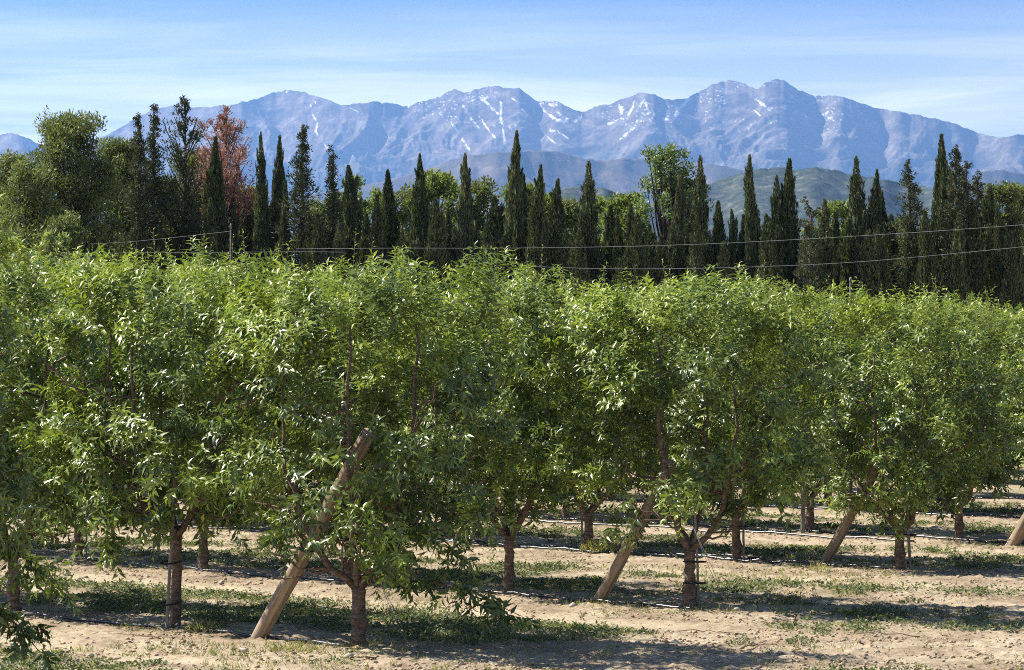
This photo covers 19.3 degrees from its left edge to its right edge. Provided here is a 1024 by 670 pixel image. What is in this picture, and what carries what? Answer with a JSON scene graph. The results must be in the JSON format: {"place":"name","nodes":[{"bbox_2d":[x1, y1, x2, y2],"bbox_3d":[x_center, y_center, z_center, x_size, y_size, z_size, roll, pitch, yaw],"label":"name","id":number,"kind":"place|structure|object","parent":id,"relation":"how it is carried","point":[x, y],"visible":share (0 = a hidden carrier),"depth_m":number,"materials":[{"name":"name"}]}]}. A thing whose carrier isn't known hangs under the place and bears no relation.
{"place":"outdoors","nodes":[
{"label":"outdoors","id":0,"kind":"place"},
{"bbox_2d":[0,446,1023,669],"bbox_3d":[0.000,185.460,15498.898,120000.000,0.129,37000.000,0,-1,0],"label":"ground","id":1,"kind":"structure","parent":0,"point":[1013,605],"depth_m":35.32,"materials":[{"name":"soil"}]},
{"bbox_2d":[0,148,29,303],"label":"pine tree","id":2,"kind":"object","parent":1,"relation":"on","point":[5,168],"visible":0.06,"depth_m":103.77,"materials":[{"name":"green plant"}]},
{"bbox_2d":[0,155,66,324],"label":"pine tree","id":3,"kind":"object","parent":1,"relation":"on","point":[31,185],"visible":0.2,"depth_m":97.64,"materials":[{"name":"green plant"}]},
{"bbox_2d":[0,193,93,669],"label":"almond tree","id":4,"kind":"object","parent":1,"relation":"on","point":[61,496],"visible":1,"depth_m":25.56,"materials":[{"name":"green plant"}]},
{"bbox_2d":[26,229,81,318],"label":"shrub","id":5,"kind":"object","parent":1,"relation":"on","point":[50,239],"visible":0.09,"depth_m":79.94,"materials":[{"name":"green plant"}]},
{"bbox_2d":[22,205,95,318],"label":"shrub","id":6,"kind":"object","parent":1,"relation":"on","point":[60,223],"visible":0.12,"depth_m":93.59,"materials":[{"name":"green plant"}]},
{"bbox_2d":[16,105,137,271],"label":"broadleaf tree","id":7,"kind":"object","parent":1,"relation":"on","point":[65,135],"visible":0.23,"depth_m":99.50,"materials":[{"name":"green plant"}]},
{"bbox_2d":[0,229,172,610],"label":"almond tree","id":8,"kind":"object","parent":1,"relation":"on","point":[23,289],"visible":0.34,"depth_m":34.56,"materials":[{"name":"green plant"}]},
{"bbox_2d":[0,245,194,559],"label":"almond tree","id":9,"kind":"object","parent":1,"relation":"on","point":[77,536],"visible":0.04,"depth_m":44.31,"materials":[{"name":"green plant"}]},
{"bbox_2d":[92,136,161,268],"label":"pine tree","id":10,"kind":"object","parent":1,"relation":"on","point":[122,151],"visible":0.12,"depth_m":105.56,"materials":[{"name":"green plant"}]},
{"bbox_2d":[113,112,162,306],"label":"conifer tree","id":11,"kind":"object","parent":1,"relation":"on","point":[137,210],"visible":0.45,"depth_m":103.99,"materials":[{"name":"green plant"}]},
{"bbox_2d":[134,103,173,280],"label":"conifer tree","id":12,"kind":"object","parent":1,"relation":"on","point":[153,170],"visible":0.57,"depth_m":105.00,"materials":[{"name":"green plant"}]},
{"bbox_2d":[145,171,182,273],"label":"pine tree","id":13,"kind":"object","parent":1,"relation":"on","point":[170,232],"visible":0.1,"depth_m":107.78,"materials":[{"name":"green plant"}]},
{"bbox_2d":[160,469,180,628],"bbox_3d":[-3.707,2.360,32.672,0.200,1.853,0.629,0,-1,0],"label":"tree stake","id":14,"kind":"object","parent":1,"relation":"on","point":[167,601],"visible":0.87,"depth_m":32.42,"materials":[{"name":"brown wood"}]},
{"bbox_2d":[0,228,348,624],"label":"almond tree","id":15,"kind":"object","parent":1,"relation":"on","point":[208,503],"visible":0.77,"depth_m":32.56,"materials":[{"name":"green plant"}]},
{"bbox_2d":[10,611,350,646],"bbox_3d":[-9.160,3.217,38.203,0.172,0.085,22.002,1,-1,-43],"label":"drip hose","id":16,"kind":"object","parent":1,"relation":"on","point":[179,626],"visible":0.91,"depth_m":32.36,"materials":[{"name":"plastic"}]},
{"bbox_2d":[157,95,219,265],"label":"conifer tree","id":17,"kind":"object","parent":1,"relation":"on","point":[183,176],"visible":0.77,"depth_m":105.92,"materials":[{"name":"green plant"}]},
{"bbox_2d":[176,186,202,286],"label":"cypress tree","id":18,"kind":"object","parent":1,"relation":"on","point":[187,229],"visible":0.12,"depth_m":105.82,"materials":[{"name":"green plant"}]},
{"bbox_2d":[70,234,318,568],"bbox_3d":[-4.318,0.975,42.032,3.599,4.777,3.893,1,-1,-39],"label":"almond tree","id":19,"kind":"object","parent":1,"relation":"on","point":[202,559],"visible":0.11,"depth_m":41.69,"materials":[{"name":"green plant"}]},
{"bbox_2d":[200,197,220,269],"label":"cypress tree","id":20,"kind":"object","parent":1,"relation":"on","point":[211,226],"visible":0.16,"depth_m":104.60,"materials":[{"name":"green plant"}]},
{"bbox_2d":[201,136,228,266],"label":"cypress tree","id":21,"kind":"object","parent":1,"relation":"on","point":[214,190],"visible":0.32,"depth_m":107.84,"materials":[{"name":"green plant"}]},
{"bbox_2d":[191,105,257,237],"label":"dead conifer","id":22,"kind":"object","parent":1,"relation":"on","point":[232,178],"visible":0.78,"depth_m":109.89,"materials":[{"name":"red plant"}]},
{"bbox_2d":[249,132,271,281],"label":"cypress tree","id":23,"kind":"object","parent":1,"relation":"on","point":[261,235],"visible":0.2,"depth_m":107.84,"materials":[{"name":"green plant"}]},
{"bbox_2d":[269,135,285,281],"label":"cypress tree","id":24,"kind":"object","parent":1,"relation":"on","point":[278,171],"visible":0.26,"depth_m":111.07,"materials":[{"name":"green plant"}]},
{"bbox_2d":[275,178,292,283],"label":"cypress tree","id":25,"kind":"object","parent":1,"relation":"on","point":[283,227],"visible":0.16,"depth_m":106.20,"materials":[{"name":"green plant"}]},
{"bbox_2d":[271,124,330,276],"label":"conifer tree","id":26,"kind":"object","parent":1,"relation":"on","point":[297,190],"visible":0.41,"depth_m":105.89,"materials":[{"name":"green plant"}]},
{"bbox_2d":[251,428,374,638],"bbox_3d":[-2.083,2.154,30.748,0.177,2.435,2.003,1,-1,-44],"label":"leaning post","id":27,"kind":"object","parent":1,"relation":"on","point":[274,608],"visible":0.66,"depth_m":30.79,"materials":[{"name":"brown wood"}]},
{"bbox_2d":[304,212,327,310],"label":"cypress tree","id":28,"kind":"object","parent":1,"relation":"on","point":[319,256],"visible":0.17,"depth_m":104.72,"materials":[{"name":"green plant"}]},
{"bbox_2d":[319,145,349,277],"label":"conifer tree","id":29,"kind":"object","parent":1,"relation":"on","point":[333,215],"visible":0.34,"depth_m":105.99,"materials":[{"name":"green plant"}]},
{"bbox_2d":[245,253,433,532],"bbox_3d":[-2.976,1.038,51.264,3.461,4.873,3.893,1,-1,-41],"label":"almond tree","id":30,"kind":"object","parent":1,"relation":"on","point":[341,286],"visible":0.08,"depth_m":50.88,"materials":[{"name":"green plant"}]},
{"bbox_2d":[211,283,478,577],"bbox_3d":[-2.106,1.298,40.028,3.293,4.087,4.217,1,-1,-39],"label":"almond tree","id":31,"kind":"object","parent":1,"relation":"on","point":[353,392],"visible":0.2,"depth_m":39.41,"materials":[{"name":"green plant"}]},
{"bbox_2d":[339,164,363,283],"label":"cypress tree","id":32,"kind":"object","parent":1,"relation":"on","point":[351,203],"visible":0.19,"depth_m":108.10,"materials":[{"name":"green plant"}]},
{"bbox_2d":[19,556,703,609],"bbox_3d":[-6.791,3.292,44.432,0.189,0.099,26.252,1,-1,-44],"label":"drip hose","id":33,"kind":"object","parent":1,"relation":"on","point":[497,592],"visible":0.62,"depth_m":38.00,"materials":[{"name":"plastic"}]},
{"bbox_2d":[189,228,545,645],"bbox_3d":[-1.522,1.076,30.684,3.116,4.331,4.209,1,-1,-44],"label":"almond tree","id":34,"kind":"object","parent":1,"relation":"on","point":[463,394],"visible":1,"depth_m":30.24,"materials":[{"name":"green plant"}]},
{"bbox_2d":[363,193,387,288],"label":"cypress tree","id":35,"kind":"object","parent":1,"relation":"on","point":[376,230],"visible":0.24,"depth_m":105.66,"materials":[{"name":"green plant"}]},
{"bbox_2d":[381,169,401,274],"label":"cypress tree","id":36,"kind":"object","parent":1,"relation":"on","point":[391,223],"visible":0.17,"depth_m":109.78,"materials":[{"name":"green plant"}]},
{"bbox_2d":[373,181,415,241],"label":"broadleaf tree","id":37,"kind":"object","parent":1,"relation":"on","point":[404,201],"visible":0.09,"depth_m":117.84,"materials":[{"name":"green plant"}]},
{"bbox_2d":[408,153,430,283],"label":"cypress tree","id":38,"kind":"object","parent":1,"relation":"on","point":[418,237],"visible":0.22,"depth_m":107.78,"materials":[{"name":"green plant"}]},
{"bbox_2d":[412,167,458,241],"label":"broadleaf tree","id":39,"kind":"object","parent":1,"relation":"on","point":[438,184],"visible":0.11,"depth_m":120.41,"materials":[{"name":"green plant"}]},
{"bbox_2d":[419,197,452,292],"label":"cypress tree","id":40,"kind":"object","parent":1,"relation":"on","point":[435,254],"visible":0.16,"depth_m":105.01,"materials":[{"name":"green plant"}]},
{"bbox_2d":[19,515,892,568],"bbox_3d":[-4.773,3.374,52.570,0.165,0.103,29.252,1,-1,-44],"label":"drip hose","id":41,"kind":"object","parent":1,"relation":"on","point":[741,560],"visible":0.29,"depth_m":45.05,"materials":[{"name":"plastic"}]},
{"bbox_2d":[360,288,561,541],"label":"almond tree","id":42,"kind":"object","parent":1,"relation":"on","point":[497,391],"visible":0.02,"depth_m":48.05,"materials":[{"name":"green plant"}]},
{"bbox_2d":[452,152,476,295],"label":"cypress tree","id":43,"kind":"object","parent":1,"relation":"on","point":[464,233],"visible":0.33,"depth_m":107.65,"materials":[{"name":"green plant"}]},
{"bbox_2d":[455,174,506,241],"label":"broadleaf tree","id":44,"kind":"object","parent":1,"relation":"on","point":[484,190],"visible":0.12,"depth_m":125.14,"materials":[{"name":"green plant"}]},
{"bbox_2d":[478,195,507,264],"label":"cypress tree","id":45,"kind":"object","parent":1,"relation":"on","point":[496,222],"visible":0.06,"depth_m":109.81,"materials":[{"name":"green plant"}]},
{"bbox_2d":[353,245,650,590],"bbox_3d":[-0.033,1.086,37.639,3.460,4.443,3.893,1,-1,-44],"label":"almond tree","id":46,"kind":"object","parent":1,"relation":"on","point":[528,300],"visible":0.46,"depth_m":37.15,"materials":[{"name":"green plant"}]},
{"bbox_2d":[0,495,1023,669],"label":"weeds","id":47,"kind":"object","parent":1,"relation":"on","point":[319,617],"visible":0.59,"depth_m":37.26,"materials":[{"name":"green plant"}]},
{"bbox_2d":[0,510,1023,669],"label":"clods","id":48,"kind":"object","parent":1,"relation":"on","point":[417,666],"visible":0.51,"depth_m":32.70,"materials":[{"name":"soil"}]},
{"bbox_2d":[499,129,526,286],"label":"cypress tree","id":49,"kind":"object","parent":1,"relation":"on","point":[514,230],"visible":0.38,"depth_m":108.00,"materials":[{"name":"green plant"}]},
{"bbox_2d":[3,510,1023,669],"bbox_3d":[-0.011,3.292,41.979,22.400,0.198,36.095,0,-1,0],"label":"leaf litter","id":50,"kind":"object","parent":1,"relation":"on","point":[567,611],"visible":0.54,"depth_m":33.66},
{"bbox_2d":[521,164,549,318],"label":"cypress tree","id":51,"kind":"object","parent":1,"relation":"on","point":[538,234],"visible":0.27,"depth_m":105.83,"materials":[{"name":"green plant"}]},
{"bbox_2d":[547,178,565,287],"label":"cypress tree","id":52,"kind":"object","parent":1,"relation":"on","point":[556,222],"visible":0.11,"depth_m":108.11,"materials":[{"name":"green plant"}]},
{"bbox_2d":[550,229,573,307],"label":"cypress tree","id":53,"kind":"object","parent":1,"relation":"on","point":[562,255],"visible":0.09,"depth_m":105.99,"materials":[{"name":"green plant"}]},
{"bbox_2d":[461,266,688,549],"bbox_3d":[1.225,1.206,46.896,3.945,4.471,3.397,-1,-1,43],"label":"almond tree","id":54,"kind":"object","parent":1,"relation":"on","point":[588,533],"visible":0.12,"depth_m":46.64,"materials":[{"name":"green plant"}]},
{"bbox_2d":[565,229,592,304],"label":"cypress tree","id":55,"kind":"object","parent":1,"relation":"on","point":[578,269],"visible":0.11,"depth_m":104.76,"materials":[{"name":"green plant"}]},
{"bbox_2d":[148,498,1023,543],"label":"drip hose","id":56,"kind":"object","parent":1,"relation":"on","point":[790,531],"visible":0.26,"depth_m":51.73,"materials":[{"name":"plastic"}]},
{"bbox_2d":[573,160,607,293],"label":"cypress tree","id":57,"kind":"object","parent":1,"relation":"on","point":[587,226],"visible":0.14,"depth_m":107.57,"materials":[{"name":"green plant"}]},
{"bbox_2d":[600,204,616,289],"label":"cypress tree","id":58,"kind":"object","parent":1,"relation":"on","point":[609,222],"visible":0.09,"depth_m":110.73,"materials":[{"name":"green plant"}]},
{"bbox_2d":[598,190,646,247],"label":"broadleaf tree","id":59,"kind":"object","parent":1,"relation":"on","point":[620,202],"visible":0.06,"depth_m":118.00,"materials":[{"name":"green plant"}]},
{"bbox_2d":[612,234,638,292],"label":"cypress tree","id":60,"kind":"object","parent":1,"relation":"on","point":[625,262],"visible":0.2,"depth_m":105.85,"materials":[{"name":"green plant"}]},
{"bbox_2d":[592,459,676,601],"bbox_3d":[1.415,2.448,35.873,0.161,1.965,1.448,1,-1,-44],"label":"leaning post","id":61,"kind":"object","parent":1,"relation":"on","point":[608,583],"visible":0.56,"depth_m":35.90,"materials":[{"name":"brown wood"}]},
{"bbox_2d":[626,213,655,313],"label":"cypress tree","id":62,"kind":"object","parent":1,"relation":"on","point":[641,259],"visible":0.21,"depth_m":105.71,"materials":[{"name":"green plant"}]},
{"bbox_2d":[649,235,675,299],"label":"cypress tree","id":63,"kind":"object","parent":1,"relation":"on","point":[660,255],"visible":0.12,"depth_m":105.98,"materials":[{"name":"green plant"}]},
{"bbox_2d":[622,142,713,243],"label":"poplar tree","id":64,"kind":"object","parent":1,"relation":"on","point":[668,160],"visible":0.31,"depth_m":115.81,"materials":[{"name":"pale bark"},{"name":"leaf"}]},
{"bbox_2d":[664,175,686,290],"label":"cypress tree","id":65,"kind":"object","parent":1,"relation":"on","point":[675,244],"visible":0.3,"depth_m":107.79,"materials":[{"name":"green plant"}]},
{"bbox_2d":[525,259,847,606],"bbox_3d":[2.179,1.183,35.513,3.358,4.200,4.101,1,-1,-44],"label":"almond tree","id":66,"kind":"object","parent":1,"relation":"on","point":[621,391],"visible":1,"depth_m":35.15,"materials":[{"name":"green plant"}]},
{"bbox_2d":[684,213,707,300],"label":"cypress tree","id":67,"kind":"object","parent":1,"relation":"on","point":[696,257],"visible":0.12,"depth_m":105.12,"materials":[{"name":"green plant"}]},
{"bbox_2d":[686,155,713,270],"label":"cypress tree","id":68,"kind":"object","parent":1,"relation":"on","point":[700,207],"visible":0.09,"depth_m":107.92,"materials":[{"name":"green plant"}]},
{"bbox_2d":[727,209,743,295],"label":"cypress tree","id":69,"kind":"object","parent":1,"relation":"on","point":[735,255],"visible":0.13,"depth_m":107.87,"materials":[{"name":"green plant"}]},
{"bbox_2d":[615,261,863,560],"bbox_3d":[3.320,1.141,44.419,3.893,4.494,3.599,-1,-1,40],"label":"almond tree","id":70,"kind":"object","parent":1,"relation":"on","point":[679,428],"visible":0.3,"depth_m":43.87,"materials":[{"name":"green plant"}]},
{"bbox_2d":[742,154,761,286],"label":"cypress tree","id":71,"kind":"object","parent":1,"relation":"on","point":[752,228],"visible":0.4,"depth_m":108.13,"materials":[{"name":"green plant"}]},
{"bbox_2d":[754,213,782,295],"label":"cypress tree","id":72,"kind":"object","parent":1,"relation":"on","point":[767,246],"visible":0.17,"depth_m":104.93,"materials":[{"name":"green plant"}]},
{"bbox_2d":[778,158,802,290],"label":"cypress tree","id":73,"kind":"object","parent":1,"relation":"on","point":[788,219],"visible":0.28,"depth_m":107.86,"materials":[{"name":"green plant"}]},
{"bbox_2d":[713,280,900,532],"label":"almond tree","id":74,"kind":"object","parent":1,"relation":"on","point":[809,518],"visible":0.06,"depth_m":51.98,"materials":[{"name":"green plant"}]},
{"bbox_2d":[792,196,832,305],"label":"conifer tree","id":75,"kind":"object","parent":1,"relation":"on","point":[810,257],"visible":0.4,"depth_m":104.00,"materials":[{"name":"green plant"}]},
{"bbox_2d":[815,198,839,303],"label":"cypress tree","id":76,"kind":"object","parent":1,"relation":"on","point":[824,217],"visible":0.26,"depth_m":105.14,"materials":[{"name":"green plant"}]},
{"bbox_2d":[743,313,927,506],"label":"almond tree","id":77,"kind":"object","parent":1,"relation":"on","point":[821,344],"visible":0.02,"depth_m":60.25,"materials":[{"name":"green plant"}]},
{"bbox_2d":[835,218,859,325],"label":"cypress tree","id":78,"kind":"object","parent":1,"relation":"on","point":[846,252],"visible":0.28,"depth_m":106.65,"materials":[{"name":"green plant"}]},
{"bbox_2d":[819,438,893,563],"bbox_3d":[4.878,2.492,43.001,0.169,2.049,1.483,1,-1,-44],"label":"leaning post","id":79,"kind":"object","parent":1,"relation":"on","point":[837,539],"visible":0.57,"depth_m":43.06,"materials":[{"name":"brown wood"}]},
{"bbox_2d":[847,156,871,288],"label":"cypress tree","id":80,"kind":"object","parent":1,"relation":"on","point":[855,209],"visible":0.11,"depth_m":107.83,"materials":[{"name":"green plant"}]},
{"bbox_2d":[854,229,881,309],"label":"cypress tree","id":81,"kind":"object","parent":1,"relation":"on","point":[869,277],"visible":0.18,"depth_m":104.77,"materials":[{"name":"green plant"}]},
{"bbox_2d":[864,169,888,280],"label":"cypress tree","id":82,"kind":"object","parent":1,"relation":"on","point":[875,216],"visible":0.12,"depth_m":107.87,"materials":[{"name":"green plant"}]},
{"bbox_2d":[873,224,894,306],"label":"cypress tree","id":83,"kind":"object","parent":1,"relation":"on","point":[880,253],"visible":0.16,"depth_m":105.14,"materials":[{"name":"green plant"}]},
{"bbox_2d":[881,213,904,306],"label":"cypress tree","id":84,"kind":"object","parent":1,"relation":"on","point":[891,247],"visible":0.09,"depth_m":108.95,"materials":[{"name":"green plant"}]},
{"bbox_2d":[790,276,1023,569],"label":"almond tree","id":85,"kind":"object","parent":1,"relation":"on","point":[937,466],"visible":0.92,"depth_m":41.72,"materials":[{"name":"green plant"}]},
{"bbox_2d":[896,220,918,307],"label":"cypress tree","id":86,"kind":"object","parent":1,"relation":"on","point":[904,286],"visible":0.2,"depth_m":105.79,"materials":[{"name":"green plant"}]},
{"bbox_2d":[887,159,930,300],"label":"conifer tree","id":87,"kind":"object","parent":1,"relation":"on","point":[907,182],"visible":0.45,"depth_m":105.91,"materials":[{"name":"green plant"}]},
{"bbox_2d":[913,210,945,310],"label":"cypress tree","id":88,"kind":"object","parent":1,"relation":"on","point":[927,249],"visible":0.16,"depth_m":104.69,"materials":[{"name":"green plant"}]},
{"bbox_2d":[859,295,1023,513],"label":"almond tree","id":89,"kind":"object","parent":1,"relation":"on","point":[893,340],"visible":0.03,"depth_m":58.19,"materials":[{"name":"green plant"}]},
{"bbox_2d":[860,286,1023,538],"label":"almond tree","id":90,"kind":"object","parent":1,"relation":"on","point":[989,348],"visible":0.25,"depth_m":49.34,"materials":[{"name":"green plant"}]},
{"bbox_2d":[931,133,954,284],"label":"cypress tree","id":91,"kind":"object","parent":1,"relation":"on","point":[939,189],"visible":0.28,"depth_m":108.03,"materials":[{"name":"green plant"}]},
{"bbox_2d":[933,144,979,307],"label":"conifer tree","id":92,"kind":"object","parent":1,"relation":"on","point":[955,189],"visible":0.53,"depth_m":105.96,"materials":[{"name":"green plant"}]},
{"bbox_2d":[943,212,973,307],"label":"cypress tree","id":93,"kind":"object","parent":1,"relation":"on","point":[958,280],"visible":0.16,"depth_m":104.84,"materials":[{"name":"green plant"}]},
{"bbox_2d":[963,197,989,309],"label":"cypress tree","id":94,"kind":"object","parent":1,"relation":"on","point":[972,209],"visible":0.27,"depth_m":105.70,"materials":[{"name":"green plant"}]},
{"bbox_2d":[978,185,995,240],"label":"cypress tree","id":95,"kind":"object","parent":1,"relation":"on","point":[988,207],"visible":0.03,"depth_m":107.98,"materials":[{"name":"green plant"}]},
{"bbox_2d":[990,205,1008,318],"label":"cypress tree","id":96,"kind":"object","parent":1,"relation":"on","point":[997,266],"visible":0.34,"depth_m":105.97,"materials":[{"name":"green plant"}]},
{"bbox_2d":[982,180,1023,252],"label":"broadleaf tree","id":97,"kind":"object","parent":1,"relation":"on","point":[1006,194],"visible":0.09,"depth_m":120.27,"materials":[{"name":"green plant"}]},
{"bbox_2d":[993,307,1023,468],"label":"almond tree","id":98,"kind":"object","parent":1,"relation":"on","point":[1018,364],"visible":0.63,"depth_m":47.85,"materials":[{"name":"green plant"}]},
{"bbox_2d":[999,229,1023,317],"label":"cypress tree","id":99,"kind":"object","parent":1,"relation":"on","point":[1012,290],"visible":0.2,"depth_m":105.10,"materials":[{"name":"green plant"}]},
{"bbox_2d":[0,79,1023,200],"bbox_3d":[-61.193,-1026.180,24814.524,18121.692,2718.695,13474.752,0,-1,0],"label":"mountains","id":100,"kind":"structure","parent":0,"point":[767,125],"depth_m":27216.45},
{"bbox_2d":[0,505,1023,669],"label":"grass","id":101,"kind":"structure","parent":0,"point":[834,579],"depth_m":35.39,"materials":[{"name":"green plant"}]},
{"bbox_2d":[0,0,1023,144],"label":"sky","id":102,"kind":"structure","parent":0,"point":[960,62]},
{"bbox_2d":[90,150,1023,262],"bbox_3d":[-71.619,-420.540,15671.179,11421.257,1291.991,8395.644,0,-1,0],"label":"hills","id":103,"kind":"structure","parent":0,"point":[623,175],"depth_m":16902.91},
{"bbox_2d":[508,186,736,250],"bbox_3d":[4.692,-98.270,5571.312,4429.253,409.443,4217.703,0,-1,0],"label":"hills","id":104,"kind":"structure","parent":0,"point":[572,192],"depth_m":5908.87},
{"bbox_2d":[666,167,1023,247],"bbox_3d":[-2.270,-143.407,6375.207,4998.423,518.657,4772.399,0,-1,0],"label":"hills","id":105,"kind":"structure","parent":0,"point":[815,186],"depth_m":6920.28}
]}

